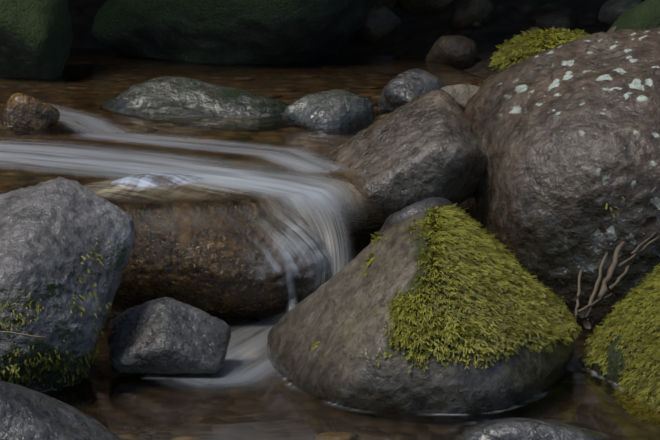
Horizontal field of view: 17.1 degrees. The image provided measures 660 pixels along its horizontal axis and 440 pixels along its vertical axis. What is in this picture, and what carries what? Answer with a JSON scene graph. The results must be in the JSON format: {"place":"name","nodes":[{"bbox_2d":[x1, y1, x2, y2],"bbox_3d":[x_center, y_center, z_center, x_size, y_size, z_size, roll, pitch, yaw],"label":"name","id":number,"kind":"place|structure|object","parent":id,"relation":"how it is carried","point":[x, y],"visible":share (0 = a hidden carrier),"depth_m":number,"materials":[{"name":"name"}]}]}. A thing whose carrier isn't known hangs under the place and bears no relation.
{"place":"outdoors","nodes":[
{"label":"outdoors","id":0,"kind":"place"},
{"bbox_2d":[68,0,644,281],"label":"ground","id":1,"kind":"structure","parent":0,"point":[417,34],"depth_m":5.00,"materials":[{"name":"black soil"}]},
{"bbox_2d":[0,0,72,77],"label":"boulder","id":2,"kind":"object","parent":1,"relation":"on","point":[36,37],"visible":0.69,"depth_m":4.37,"materials":[{"name":"green stone"}]},
{"bbox_2d":[0,381,122,439],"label":"rock","id":3,"kind":"object","parent":1,"relation":"on","point":[27,413],"visible":1,"depth_m":2.65,"materials":[{"name":"grey stone"}]},
{"bbox_2d":[102,76,289,116],"bbox_3d":[-0.226,-0.175,4.008,0.407,0.169,0.262,5,13,20],"label":"flat rock","id":4,"kind":"object","parent":1,"relation":"on","point":[168,96],"visible":0.44,"depth_m":3.95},
{"bbox_2d":[91,0,375,62],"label":"moss boulder","id":5,"kind":"object","parent":1,"relation":"on","point":[242,31],"visible":0.88,"depth_m":4.58,"materials":[{"name":"stone"}]},
{"bbox_2d":[0,48,484,252],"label":"pool water","id":6,"kind":"structure","parent":1,"relation":"on","point":[256,168],"depth_m":3.66,"materials":[{"name":"beige liquid"}]},
{"bbox_2d":[0,93,59,128],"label":"wet rock","id":7,"kind":"object","parent":6,"relation":"in","point":[21,111],"visible":0.75,"depth_m":3.79,"materials":[{"name":"brown stone"}]},
{"bbox_2d":[378,68,444,110],"bbox_3d":[0.143,-0.226,4.007,0.116,0.096,0.113,9,15,37],"label":"dark rock","id":8,"kind":"object","parent":6,"relation":"on","point":[403,88],"visible":0.46,"depth_m":3.97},
{"bbox_2d":[440,84,479,112],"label":"tan rock","id":9,"kind":"object","parent":6,"relation":"on","point":[461,94],"visible":0.31,"depth_m":3.94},
{"bbox_2d":[269,207,352,328],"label":"waterfall","id":10,"kind":"structure","parent":1,"relation":"on","point":[330,271],"depth_m":3.37,"materials":[{"name":"white liquid"}]},
{"bbox_2d":[282,89,374,128],"bbox_3d":[-0.002,-0.159,3.851,0.161,0.137,0.115,0,12,2],"label":"rock","id":11,"kind":"object","parent":1,"relation":"on","point":[336,108],"visible":0.52,"depth_m":3.81,"materials":[{"name":"grey stone"}]},
{"bbox_2d":[38,308,659,439],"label":"pool water","id":12,"kind":"structure","parent":1,"relation":"on","point":[247,391],"depth_m":2.87,"materials":[{"name":"beige liquid"}]},
{"bbox_2d":[0,177,135,390],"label":"grey rock","id":13,"kind":"object","parent":12,"relation":"on","point":[51,230],"visible":0.88,"depth_m":2.94,"materials":[{"name":"grey stone"}]},
{"bbox_2d":[0,331,46,337],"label":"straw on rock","id":14,"kind":"object","parent":13,"relation":"on","point":[22,334],"visible":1,"depth_m":2.82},
{"bbox_2d":[0,238,111,387],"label":"moss","id":15,"kind":"object","parent":13,"relation":"on","point":[90,356],"visible":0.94,"depth_m":2.92,"materials":[{"name":"green plant"}]},
{"bbox_2d":[107,297,230,374],"bbox_3d":[-0.224,0.159,3.033,0.170,0.096,0.106,0,12,2],"label":"rock","id":16,"kind":"object","parent":12,"relation":"on","point":[166,335],"visible":1,"depth_m":3.01,"materials":[{"name":"grey stone"}]},
{"bbox_2d":[111,175,327,320],"bbox_3d":[-0.209,0.055,3.358,0.422,0.250,0.254,0,12,2],"label":"boulder","id":17,"kind":"object","parent":12,"relation":"in","point":[211,280],"visible":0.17,"depth_m":3.25,"materials":[{"name":"brown stone"}]},
{"bbox_2d":[111,173,332,285],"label":"flowing water","id":18,"kind":"structure","parent":17,"relation":"on","point":[283,243],"depth_m":3.30,"materials":[{"name":"white liquid"}]},
{"bbox_2d":[283,251,296,312],"bbox_3d":[-0.058,0.108,3.258,0.031,0.116,0.060,0,12,-2],"label":"trickle","id":19,"kind":"object","parent":12,"relation":"on","point":[290,286],"visible":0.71,"depth_m":3.27,"materials":[{"name":"white liquid"}]},
{"bbox_2d":[355,3,401,41],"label":"cobble","id":20,"kind":"object","parent":1,"relation":"on","point":[380,21],"visible":0.67,"depth_m":5.00,"materials":[{"name":"grey stone"}]},
{"bbox_2d":[326,89,487,236],"bbox_3d":[0.122,-0.074,3.454,0.281,0.240,0.190,0,12,2],"label":"wedge rock","id":21,"kind":"object","parent":1,"relation":"on","point":[421,147],"visible":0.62,"depth_m":3.40,"materials":[{"name":"grey stone"}]},
{"bbox_2d":[267,210,574,413],"bbox_3d":[0.125,0.148,3.030,0.433,0.328,0.417,0,12,2],"label":"boulder","id":22,"kind":"object","parent":1,"relation":"on","point":[335,314],"visible":0.54,"depth_m":2.90,"materials":[{"name":"grey stone"}]},
{"bbox_2d":[294,203,581,373],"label":"moss fronds","id":23,"kind":"object","parent":22,"relation":"on","point":[511,301],"visible":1,"depth_m":2.91,"materials":[{"name":"green plant"}]},
{"bbox_2d":[377,197,467,236],"bbox_3d":[0.142,0.029,3.297,0.161,0.128,0.119,2,12,12],"label":"dark rock","id":24,"kind":"object","parent":1,"relation":"on","point":[405,213],"visible":0.23,"depth_m":3.27,"materials":[{"name":"grey stone"}]},
{"bbox_2d":[399,0,453,13],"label":"rock","id":25,"kind":"object","parent":1,"relation":"on","point":[425,6],"visible":0.77,"depth_m":5.06,"materials":[{"name":"grey stone"}]},
{"bbox_2d":[426,35,476,68],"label":"cobble","id":26,"kind":"object","parent":1,"relation":"on","point":[457,51],"visible":0.77,"depth_m":4.59,"materials":[{"name":"brown stone"}]},
{"bbox_2d":[451,0,492,29],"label":"cobble","id":27,"kind":"object","parent":1,"relation":"on","point":[466,14],"visible":0.98,"depth_m":4.96,"materials":[{"name":"grey stone"}]},
{"bbox_2d":[472,22,481,28],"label":"cobble","id":28,"kind":"object","parent":1,"relation":"on","point":[477,25],"visible":0.33,"depth_m":4.97,"materials":[{"name":"grey stone"}]},
{"bbox_2d":[526,27,538,33],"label":"rock","id":29,"kind":"object","parent":1,"relation":"on","point":[532,28],"visible":0.1,"depth_m":4.65,"materials":[{"name":"grey stone"}]},
{"bbox_2d":[462,418,605,439],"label":"rock","id":30,"kind":"object","parent":1,"relation":"on","point":[516,429],"visible":0.98,"depth_m":2.72,"materials":[{"name":"grey stone"}]},
{"bbox_2d":[535,11,571,31],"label":"rock","id":31,"kind":"object","parent":1,"relation":"on","point":[558,19],"visible":0.65,"depth_m":4.89,"materials":[{"name":"grey stone"}]},
{"bbox_2d":[458,27,659,323],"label":"boulder","id":32,"kind":"object","parent":1,"relation":"on","point":[568,135],"visible":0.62,"depth_m":3.30,"materials":[{"name":"grey stone"}]},
{"bbox_2d":[497,34,562,72],"bbox_3d":[0.437,-0.312,4.326,0.218,0.111,0.133,0,12,2],"label":"moss","id":33,"kind":"object","parent":32,"relation":"on","point":[518,58],"visible":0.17,"depth_m":4.29,"materials":[{"name":"green plant"}]},
{"bbox_2d":[487,26,593,71],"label":"moss ball fronds","id":34,"kind":"object","parent":32,"relation":"on","point":[507,53],"visible":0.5,"depth_m":4.30,"materials":[{"name":"green plant"}]},
{"bbox_2d":[605,196,624,218],"bbox_3d":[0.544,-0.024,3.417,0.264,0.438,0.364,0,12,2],"label":"moss","id":35,"kind":"object","parent":32,"relation":"on","point":[611,209],"visible":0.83,"depth_m":3.25,"materials":[{"name":"green plant"}]},
{"bbox_2d":[607,26,615,32],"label":"cobble","id":36,"kind":"object","parent":1,"relation":"on","point":[612,29],"visible":0.04,"depth_m":4.58,"materials":[{"name":"grey stone"}]},
{"bbox_2d":[571,216,656,328],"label":"dead leaves","id":37,"kind":"object","parent":1,"relation":"on","point":[650,223],"visible":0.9,"depth_m":3.09,"materials":[{"name":"plant"}]},
{"bbox_2d":[574,232,659,318],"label":"twigs","id":38,"kind":"object","parent":1,"relation":"on","point":[612,269],"visible":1,"depth_m":3.13,"materials":[{"name":"brown wood"}]},
{"bbox_2d":[598,0,641,24],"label":"cobble","id":39,"kind":"object","parent":1,"relation":"on","point":[611,12],"visible":0.48,"depth_m":4.92,"materials":[{"name":"grey stone"}]},
{"bbox_2d":[583,274,659,404],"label":"boulder","id":40,"kind":"object","parent":1,"relation":"on","point":[614,358],"visible":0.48,"depth_m":2.99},
{"bbox_2d":[578,263,659,408],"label":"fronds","id":41,"kind":"object","parent":40,"relation":"on","point":[600,334],"visible":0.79,"depth_m":2.98,"materials":[{"name":"green plant"}]},
{"bbox_2d":[608,0,659,31],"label":"rock","id":42,"kind":"object","parent":1,"relation":"on","point":[645,14],"visible":0.25,"depth_m":4.49,"materials":[{"name":"green stone"}]}
]}

